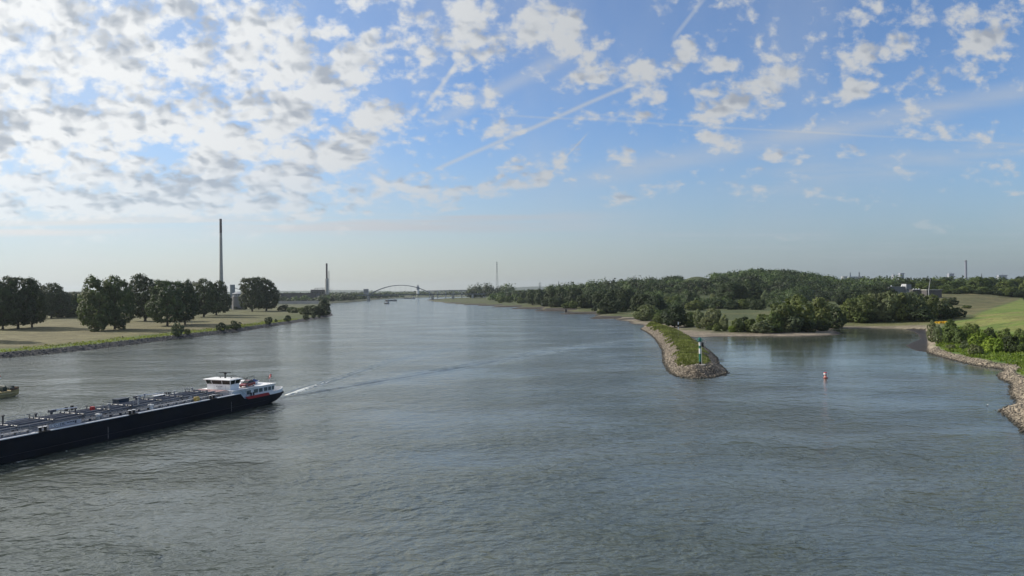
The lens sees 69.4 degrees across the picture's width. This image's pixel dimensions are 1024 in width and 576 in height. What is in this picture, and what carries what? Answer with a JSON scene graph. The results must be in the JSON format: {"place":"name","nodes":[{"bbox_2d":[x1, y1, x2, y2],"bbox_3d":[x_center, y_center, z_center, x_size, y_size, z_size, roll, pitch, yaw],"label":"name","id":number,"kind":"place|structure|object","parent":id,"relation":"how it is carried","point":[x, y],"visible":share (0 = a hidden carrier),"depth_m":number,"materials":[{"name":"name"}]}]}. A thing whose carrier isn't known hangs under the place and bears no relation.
{"place":"outdoors","nodes":[
{"label":"outdoors","id":0,"kind":"place"},
{"bbox_2d":[70,286,547,293],"bbox_3d":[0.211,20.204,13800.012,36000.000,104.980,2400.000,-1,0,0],"label":"hills","id":1,"kind":"structure","parent":0,"point":[361,291],"depth_m":13269.15,"materials":[{"name":"plant"}]},
{"bbox_2d":[0,297,1023,575],"bbox_3d":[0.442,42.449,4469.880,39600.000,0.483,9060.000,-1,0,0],"label":"river water","id":2,"kind":"structure","parent":0,"point":[412,437],"depth_m":117.78,"materials":[{"name":"grey liquid"}]},
{"bbox_2d":[0,385,18,397],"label":"work boat","id":3,"kind":"object","parent":2,"relation":"on","point":[10,391],"visible":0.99,"depth_m":198.06,"materials":[{"name":"green paint"}]},
{"bbox_2d":[0,372,283,464],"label":"tanker barge","id":4,"kind":"object","parent":2,"relation":"on","point":[35,436],"visible":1,"depth_m":142.51,"materials":[{"name":"black paint"}]},
{"bbox_2d":[0,277,1023,430],"bbox_3d":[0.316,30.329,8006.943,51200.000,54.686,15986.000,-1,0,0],"label":"ground","id":5,"kind":"structure","parent":0,"point":[997,313],"depth_m":513.77,"materials":[{"name":"green plant"}]},
{"bbox_2d":[0,279,26,328],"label":"poplar tree","id":6,"kind":"object","parent":5,"relation":"on","point":[4,306],"visible":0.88,"depth_m":493.69,"materials":[{"name":"green plant"}]},
{"bbox_2d":[0,275,39,327],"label":"poplar tree","id":7,"kind":"object","parent":5,"relation":"on","point":[26,284],"visible":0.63,"depth_m":505.24,"materials":[{"name":"green plant"}]},
{"bbox_2d":[20,280,48,326],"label":"poplar tree","id":8,"kind":"object","parent":5,"relation":"on","point":[41,305],"visible":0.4,"depth_m":522.91,"materials":[{"name":"green plant"}]},
{"bbox_2d":[39,282,70,317],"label":"poplar tree","id":9,"kind":"object","parent":5,"relation":"on","point":[51,296],"visible":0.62,"depth_m":701.15,"materials":[{"name":"green plant"}]},
{"bbox_2d":[45,290,78,317],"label":"trees","id":10,"kind":"object","parent":5,"relation":"on","point":[72,312],"visible":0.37,"depth_m":726.33,"materials":[{"name":"green plant"}]},
{"bbox_2d":[76,274,116,327],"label":"poplar tree","id":11,"kind":"object","parent":5,"relation":"on","point":[94,299],"visible":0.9,"depth_m":478.02,"materials":[{"name":"green plant"}]},
{"bbox_2d":[88,319,105,331],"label":"riverside bush","id":12,"kind":"object","parent":5,"relation":"on","point":[92,324],"visible":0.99,"depth_m":472.11,"materials":[{"name":"green plant"}]},
{"bbox_2d":[95,275,135,328],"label":"poplar tree","id":13,"kind":"object","parent":5,"relation":"on","point":[116,286],"visible":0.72,"depth_m":494.60,"materials":[{"name":"green plant"}]},
{"bbox_2d":[0,323,278,357],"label":"revetment stones","id":14,"kind":"object","parent":5,"relation":"on","point":[189,335],"visible":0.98,"depth_m":407.56,"materials":[{"name":"stone"}]},
{"bbox_2d":[121,273,164,320],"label":"poplar tree","id":15,"kind":"object","parent":5,"relation":"on","point":[142,299],"visible":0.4,"depth_m":624.37,"materials":[{"name":"green plant"}]},
{"bbox_2d":[1,318,295,351],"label":"bank grass","id":16,"kind":"structure","parent":5,"relation":"on","point":[144,336],"depth_m":406.43,"materials":[{"name":"green plant"}]},
{"bbox_2d":[144,279,185,325],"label":"poplar tree","id":17,"kind":"object","parent":5,"relation":"on","point":[157,313],"visible":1,"depth_m":541.21,"materials":[{"name":"green plant"}]},
{"bbox_2d":[171,323,184,336],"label":"riverside bush","id":18,"kind":"object","parent":5,"relation":"on","point":[178,330],"visible":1,"depth_m":448.47,"materials":[{"name":"green plant"}]},
{"bbox_2d":[172,279,199,324],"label":"poplar tree","id":19,"kind":"object","parent":5,"relation":"on","point":[189,296],"visible":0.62,"depth_m":565.18,"materials":[{"name":"green plant"}]},
{"bbox_2d":[188,278,219,316],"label":"poplar tree","id":20,"kind":"object","parent":5,"relation":"on","point":[200,287],"visible":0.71,"depth_m":728.62,"materials":[{"name":"green plant"}]},
{"bbox_2d":[202,280,232,314],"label":"poplar tree","id":21,"kind":"object","parent":5,"relation":"on","point":[225,298],"visible":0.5,"depth_m":781.85,"materials":[{"name":"green plant"}]},
{"bbox_2d":[219,219,223,292],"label":"power chimney","id":22,"kind":"object","parent":5,"relation":"on","point":[220,254],"visible":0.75,"depth_m":1597.97,"materials":[{"name":"concrete"}]},
{"bbox_2d":[232,292,242,309],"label":"grey silo","id":23,"kind":"object","parent":5,"relation":"on","point":[235,301],"visible":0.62,"depth_m":1042.83,"materials":[{"name":"clear concrete"}]},
{"bbox_2d":[237,276,268,310],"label":"poplar tree","id":24,"kind":"object","parent":5,"relation":"on","point":[251,297],"visible":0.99,"depth_m":938.84,"materials":[{"name":"green plant"}]},
{"bbox_2d":[254,277,280,310],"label":"poplar tree","id":25,"kind":"object","parent":5,"relation":"on","point":[273,294],"visible":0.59,"depth_m":959.03,"materials":[{"name":"green plant"}]},
{"bbox_2d":[278,293,319,300],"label":"ore shed","id":26,"kind":"structure","parent":5,"relation":"on","point":[298,295],"depth_m":1999.96,"materials":[{"name":"grey metal"}]},
{"bbox_2d":[279,301,318,303],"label":"quay wall","id":27,"kind":"structure","parent":5,"relation":"on","point":[298,302],"depth_m":1569.92,"materials":[{"name":"grey concrete"}]},
{"bbox_2d":[79,289,523,297],"bbox_3d":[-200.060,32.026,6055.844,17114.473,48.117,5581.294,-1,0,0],"label":"horizon wood","id":28,"kind":"object","parent":5,"relation":"on","point":[435,292],"visible":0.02,"depth_m":4298.48,"materials":[{"name":"green plant"}]},
{"bbox_2d":[303,305,322,314],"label":"willow tree","id":29,"kind":"object","parent":5,"relation":"on","point":[306,308],"visible":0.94,"depth_m":804.37,"materials":[{"name":"green plant"}]},
{"bbox_2d":[313,299,330,315],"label":"willow tree","id":30,"kind":"object","parent":5,"relation":"on","point":[323,302],"visible":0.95,"depth_m":809.63,"materials":[{"name":"green plant"}]},
{"bbox_2d":[325,263,330,294],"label":"stepped stack","id":31,"kind":"object","parent":5,"relation":"on","point":[327,285],"visible":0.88,"depth_m":2297.57,"materials":[{"name":"concrete"}]},
{"bbox_2d":[272,292,403,300],"bbox_3d":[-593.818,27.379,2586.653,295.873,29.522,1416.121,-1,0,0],"label":"bank wood","id":32,"kind":"object","parent":5,"relation":"on","point":[339,297],"visible":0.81,"depth_m":2082.84,"materials":[{"name":"green plant"}]},
{"bbox_2d":[356,285,486,300],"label":"arch bridge","id":33,"kind":"structure","parent":5,"relation":"on","point":[389,294],"depth_m":2290.95,"materials":[{"name":"metal"}]},
{"bbox_2d":[465,283,516,297],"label":"mast wood","id":34,"kind":"object","parent":5,"relation":"on","point":[485,288],"visible":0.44,"depth_m":2373.25,"materials":[{"name":"green plant"}]},
{"bbox_2d":[524,289,538,304],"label":"poplar tree","id":35,"kind":"object","parent":5,"relation":"on","point":[528,300],"visible":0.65,"depth_m":1247.58,"materials":[{"name":"green plant"}]},
{"bbox_2d":[534,288,546,305],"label":"poplar tree","id":36,"kind":"object","parent":5,"relation":"on","point":[538,297],"visible":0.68,"depth_m":1203.77,"materials":[{"name":"green plant"}]},
{"bbox_2d":[548,297,565,306],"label":"willow tree","id":37,"kind":"object","parent":5,"relation":"on","point":[553,301],"visible":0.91,"depth_m":1026.16,"materials":[{"name":"green plant"}]},
{"bbox_2d":[553,287,566,302],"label":"poplar tree","id":38,"kind":"object","parent":5,"relation":"on","point":[559,292],"visible":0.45,"depth_m":1045.25,"materials":[{"name":"green plant"}]},
{"bbox_2d":[485,275,658,301],"bbox_3d":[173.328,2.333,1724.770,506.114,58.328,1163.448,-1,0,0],"label":"riverside wood","id":39,"kind":"object","parent":5,"relation":"on","point":[517,294],"visible":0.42,"depth_m":1351.87,"materials":[{"name":"green plant"}]},
{"bbox_2d":[564,287,582,302],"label":"poplar tree","id":40,"kind":"object","parent":5,"relation":"on","point":[571,292],"visible":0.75,"depth_m":1000.68,"materials":[{"name":"green plant"}]},
{"bbox_2d":[575,294,592,307],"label":"willow tree","id":41,"kind":"object","parent":5,"relation":"on","point":[580,300],"visible":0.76,"depth_m":968.08,"materials":[{"name":"green plant"}]},
{"bbox_2d":[584,288,599,307],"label":"poplar tree","id":42,"kind":"object","parent":5,"relation":"on","point":[590,294],"visible":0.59,"depth_m":965.13,"materials":[{"name":"green plant"}]},
{"bbox_2d":[592,289,608,308],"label":"poplar tree","id":43,"kind":"object","parent":5,"relation":"on","point":[595,297],"visible":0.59,"depth_m":935.33,"materials":[{"name":"green plant"}]},
{"bbox_2d":[604,288,618,306],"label":"poplar tree","id":44,"kind":"object","parent":5,"relation":"on","point":[611,294],"visible":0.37,"depth_m":882.79,"materials":[{"name":"green plant"}]},
{"bbox_2d":[604,300,620,313],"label":"willow tree","id":45,"kind":"object","parent":5,"relation":"on","point":[616,307],"visible":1,"depth_m":799.28,"materials":[{"name":"green plant"}]},
{"bbox_2d":[617,297,627,311],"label":"willow tree","id":46,"kind":"object","parent":5,"relation":"on","point":[624,307],"visible":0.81,"depth_m":829.40,"materials":[{"name":"green plant"}]},
{"bbox_2d":[615,288,634,309],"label":"poplar tree","id":47,"kind":"object","parent":5,"relation":"on","point":[629,295],"visible":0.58,"depth_m":839.79,"materials":[{"name":"green plant"}]},
{"bbox_2d":[629,293,652,311],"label":"poplar tree","id":48,"kind":"object","parent":5,"relation":"on","point":[636,301],"visible":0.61,"depth_m":744.34,"materials":[{"name":"green plant"}]},
{"bbox_2d":[631,304,657,320],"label":"willow tree","id":49,"kind":"object","parent":5,"relation":"on","point":[644,314],"visible":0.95,"depth_m":611.30,"materials":[{"name":"green plant"}]},
{"bbox_2d":[645,294,667,312],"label":"poplar tree","id":50,"kind":"object","parent":5,"relation":"on","point":[659,301],"visible":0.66,"depth_m":713.52,"materials":[{"name":"green plant"}]},
{"bbox_2d":[660,304,687,326],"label":"poplar tree","id":51,"kind":"object","parent":5,"relation":"on","point":[673,319],"visible":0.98,"depth_m":496.21,"materials":[{"name":"green plant"}]},
{"bbox_2d":[646,321,710,366],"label":"grass","id":52,"kind":"structure","parent":5,"relation":"on","point":[688,348],"depth_m":306.58,"materials":[{"name":"green plant"}]},
{"bbox_2d":[640,326,729,378],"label":"riprap","id":53,"kind":"object","parent":5,"relation":"on","point":[667,364],"visible":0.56,"depth_m":258.23,"materials":[{"name":"stone"}]},
{"bbox_2d":[683,311,695,326],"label":"willow tree","id":54,"kind":"object","parent":5,"relation":"on","point":[690,323],"visible":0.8,"depth_m":497.11,"materials":[{"name":"green plant"}]},
{"bbox_2d":[684,300,708,309],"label":"willow tree","id":55,"kind":"object","parent":5,"relation":"on","point":[692,305],"visible":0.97,"depth_m":807.21,"materials":[{"name":"green plant"}]},
{"bbox_2d":[693,309,704,328],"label":"slender tree","id":56,"kind":"object","parent":5,"relation":"on","point":[698,320],"visible":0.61,"depth_m":476.38,"materials":[{"name":"green plant"}]},
{"bbox_2d":[613,279,785,309],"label":"trees","id":57,"kind":"object","parent":5,"relation":"on","point":[776,297],"visible":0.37,"depth_m":1075.96,"materials":[{"name":"green plant"}]},
{"bbox_2d":[695,337,705,364],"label":"harbour beacon","id":58,"kind":"object","parent":5,"relation":"on","point":[701,343],"visible":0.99,"depth_m":233.72,"materials":[{"name":"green metal"}]},
{"bbox_2d":[700,307,721,328],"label":"willow tree","id":59,"kind":"object","parent":5,"relation":"on","point":[715,317],"visible":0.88,"depth_m":467.31,"materials":[{"name":"green plant"}]},
{"bbox_2d":[562,268,883,304],"bbox_3d":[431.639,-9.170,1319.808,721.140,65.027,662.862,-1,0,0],"label":"hill wood","id":60,"kind":"object","parent":5,"relation":"on","point":[808,285],"visible":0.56,"depth_m":1219.47,"materials":[{"name":"green plant"}]},
{"bbox_2d":[719,314,728,330],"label":"slender tree","id":61,"kind":"object","parent":5,"relation":"on","point":[724,324],"visible":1,"depth_m":443.49,"materials":[{"name":"green plant"}]},
{"bbox_2d":[716,281,744,299],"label":"poplar tree","id":62,"kind":"object","parent":5,"relation":"on","point":[733,287],"visible":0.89,"depth_m":980.36,"materials":[{"name":"green plant"}]},
{"bbox_2d":[723,300,740,309],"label":"willow tree","id":63,"kind":"object","parent":5,"relation":"on","point":[732,305],"visible":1,"depth_m":802.00,"materials":[{"name":"green plant"}]},
{"bbox_2d":[731,318,744,331],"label":"riverside bush","id":64,"kind":"object","parent":5,"relation":"on","point":[737,324],"visible":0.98,"depth_m":435.51,"materials":[{"name":"green plant"}]},
{"bbox_2d":[740,281,762,300],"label":"poplar tree","id":65,"kind":"object","parent":5,"relation":"on","point":[754,288],"visible":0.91,"depth_m":972.85,"materials":[{"name":"green plant"}]},
{"bbox_2d":[749,299,765,309],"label":"willow tree","id":66,"kind":"object","parent":5,"relation":"on","point":[761,303],"visible":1,"depth_m":773.27,"materials":[{"name":"green plant"}]},
{"bbox_2d":[750,319,773,332],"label":"riverside bush","id":67,"kind":"object","parent":5,"relation":"on","point":[760,324],"visible":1,"depth_m":425.30,"materials":[{"name":"green plant"}]},
{"bbox_2d":[765,311,785,331],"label":"willow tree","id":68,"kind":"object","parent":5,"relation":"on","point":[780,322],"visible":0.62,"depth_m":431.99,"materials":[{"name":"green plant"}]},
{"bbox_2d":[769,302,793,331],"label":"willow tree","id":69,"kind":"object","parent":5,"relation":"on","point":[784,306],"visible":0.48,"depth_m":435.66,"materials":[{"name":"green plant"}]},
{"bbox_2d":[786,315,804,332],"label":"riverside bush","id":70,"kind":"object","parent":5,"relation":"on","point":[798,322],"visible":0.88,"depth_m":430.24,"materials":[{"name":"green plant"}]},
{"bbox_2d":[778,294,816,330],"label":"willow tree","id":71,"kind":"object","parent":5,"relation":"on","point":[796,303],"visible":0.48,"depth_m":438.27,"materials":[{"name":"green plant"}]},
{"bbox_2d":[801,321,816,331],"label":"riverside bush","id":72,"kind":"object","parent":5,"relation":"on","point":[810,327],"visible":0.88,"depth_m":431.39,"materials":[{"name":"green plant"}]},
{"bbox_2d":[802,297,833,329],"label":"willow tree","id":73,"kind":"object","parent":5,"relation":"on","point":[826,316],"visible":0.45,"depth_m":459.08,"materials":[{"name":"green plant"}]},
{"bbox_2d":[815,321,831,330],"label":"riverside bush","id":74,"kind":"object","parent":5,"relation":"on","point":[819,325],"visible":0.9,"depth_m":445.86,"materials":[{"name":"green plant"}]},
{"bbox_2d":[820,304,846,328],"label":"willow tree","id":75,"kind":"object","parent":5,"relation":"on","point":[840,321],"visible":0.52,"depth_m":481.19,"materials":[{"name":"green plant"}]},
{"bbox_2d":[834,292,846,304],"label":"willow tree","id":76,"kind":"object","parent":5,"relation":"on","point":[842,299],"visible":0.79,"depth_m":895.93,"materials":[{"name":"green plant"}]},
{"bbox_2d":[839,298,860,321],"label":"willow tree","id":77,"kind":"object","parent":5,"relation":"on","point":[848,301],"visible":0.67,"depth_m":520.78,"materials":[{"name":"green plant"}]},
{"bbox_2d":[850,312,868,322],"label":"riverside bush","id":78,"kind":"object","parent":5,"relation":"on","point":[863,319],"visible":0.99,"depth_m":514.99,"materials":[{"name":"green plant"}]},
{"bbox_2d":[849,295,876,321],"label":"willow tree","id":79,"kind":"object","parent":5,"relation":"on","point":[863,301],"visible":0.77,"depth_m":517.44,"materials":[{"name":"green plant"}]},
{"bbox_2d":[865,293,888,321],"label":"willow tree","id":80,"kind":"object","parent":5,"relation":"on","point":[881,310],"visible":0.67,"depth_m":517.48,"materials":[{"name":"green plant"}]},
{"bbox_2d":[871,284,898,295],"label":"willow tree","id":81,"kind":"object","parent":5,"relation":"on","point":[885,286],"visible":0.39,"depth_m":1001.89,"materials":[{"name":"green plant"}]},
{"bbox_2d":[875,290,898,321],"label":"willow tree","id":82,"kind":"object","parent":5,"relation":"on","point":[893,302],"visible":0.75,"depth_m":515.88,"materials":[{"name":"green plant"}]},
{"bbox_2d":[888,292,911,321],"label":"willow tree","id":83,"kind":"object","parent":5,"relation":"on","point":[901,312],"visible":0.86,"depth_m":515.19,"materials":[{"name":"green plant"}]},
{"bbox_2d":[899,291,928,320],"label":"willow tree","id":84,"kind":"object","parent":5,"relation":"on","point":[917,308],"visible":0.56,"depth_m":516.22,"materials":[{"name":"green plant"}]},
{"bbox_2d":[821,274,1018,289],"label":"meadow wood","id":85,"kind":"object","parent":5,"relation":"on","point":[889,280],"visible":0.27,"depth_m":1257.27,"materials":[{"name":"green plant"}]},
{"bbox_2d":[910,309,933,321],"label":"riverside bush","id":86,"kind":"object","parent":5,"relation":"on","point":[927,315],"visible":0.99,"depth_m":505.88,"materials":[{"name":"green plant"}]},
{"bbox_2d":[915,282,938,292],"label":"willow tree","id":87,"kind":"object","parent":5,"relation":"on","point":[919,286],"visible":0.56,"depth_m":1071.04,"materials":[{"name":"green plant"}]},
{"bbox_2d":[916,293,939,319],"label":"willow tree","id":88,"kind":"object","parent":5,"relation":"on","point":[931,303],"visible":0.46,"depth_m":522.10,"materials":[{"name":"green plant"}]},
{"bbox_2d":[926,319,937,341],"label":"slender tree","id":89,"kind":"object","parent":5,"relation":"on","point":[929,332],"visible":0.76,"depth_m":342.59,"materials":[{"name":"green plant"}]},
{"bbox_2d":[922,289,942,297],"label":"flat hall","id":90,"kind":"structure","parent":5,"relation":"on","point":[937,292],"depth_m":954.97,"materials":[{"name":"concrete"}]},
{"bbox_2d":[932,324,943,342],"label":"slender tree","id":91,"kind":"object","parent":5,"relation":"on","point":[936,332],"visible":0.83,"depth_m":331.55,"materials":[{"name":"green plant"}]},
{"bbox_2d":[932,300,952,319],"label":"willow tree","id":92,"kind":"object","parent":5,"relation":"on","point":[945,310],"visible":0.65,"depth_m":530.22,"materials":[{"name":"green plant"}]},
{"bbox_2d":[942,319,958,343],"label":"willow tree","id":93,"kind":"object","parent":5,"relation":"on","point":[949,324],"visible":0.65,"depth_m":322.15,"materials":[{"name":"green plant"}]},
{"bbox_2d":[942,303,960,318],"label":"willow tree","id":94,"kind":"object","parent":5,"relation":"on","point":[956,312],"visible":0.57,"depth_m":537.05,"materials":[{"name":"green plant"}]},
{"bbox_2d":[941,281,963,288],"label":"willow tree","id":95,"kind":"object","parent":5,"relation":"on","point":[954,284],"visible":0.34,"depth_m":1068.38,"materials":[{"name":"green plant"}]},
{"bbox_2d":[951,328,967,343],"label":"riverside bush","id":96,"kind":"object","parent":5,"relation":"on","point":[960,333],"visible":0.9,"depth_m":312.76,"materials":[{"name":"green plant"}]},
{"bbox_2d":[957,323,979,341],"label":"willow tree","id":97,"kind":"object","parent":5,"relation":"on","point":[972,327],"visible":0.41,"depth_m":312.61,"materials":[{"name":"green plant"}]},
{"bbox_2d":[924,347,1023,434],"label":"bank stones","id":98,"kind":"object","parent":5,"relation":"on","point":[1018,399],"visible":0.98,"depth_m":206.77,"materials":[{"name":"grey stone"}]},
{"bbox_2d":[967,344,984,354],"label":"riverside bush","id":99,"kind":"object","parent":5,"relation":"on","point":[975,348],"visible":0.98,"depth_m":269.54,"materials":[{"name":"green plant"}]},
{"bbox_2d":[967,331,988,348],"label":"riverside bush","id":100,"kind":"object","parent":5,"relation":"on","point":[981,335],"visible":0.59,"depth_m":285.53,"materials":[{"name":"green plant"}]},
{"bbox_2d":[966,276,991,289],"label":"poplar tree","id":101,"kind":"object","parent":5,"relation":"on","point":[973,284],"visible":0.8,"depth_m":1066.69,"materials":[{"name":"green plant"}]},
{"bbox_2d":[935,326,1023,373],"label":"bank grass","id":102,"kind":"structure","parent":5,"relation":"on","point":[1013,357],"depth_m":265.05,"materials":[{"name":"green plant"}]},
{"bbox_2d":[981,337,1002,351],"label":"riverside bush","id":103,"kind":"object","parent":5,"relation":"on","point":[988,344],"visible":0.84,"depth_m":274.99,"materials":[{"name":"green plant"}]},
{"bbox_2d":[991,338,1007,351],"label":"riverside bush","id":104,"kind":"object","parent":5,"relation":"on","point":[998,341],"visible":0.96,"depth_m":272.26,"materials":[{"name":"green plant"}]},
{"bbox_2d":[992,281,1016,290],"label":"willow tree","id":105,"kind":"object","parent":5,"relation":"on","point":[1008,284],"visible":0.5,"depth_m":1070.00,"materials":[{"name":"green plant"}]},
{"bbox_2d":[1001,336,1019,352],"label":"riverside bush","id":106,"kind":"object","parent":5,"relation":"on","point":[1010,344],"visible":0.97,"depth_m":269.96,"materials":[{"name":"green plant"}]},
{"bbox_2d":[0,0,1023,291],"label":"sky","id":107,"kind":"structure","parent":0,"point":[430,145],"materials":[{"name":"blue"}]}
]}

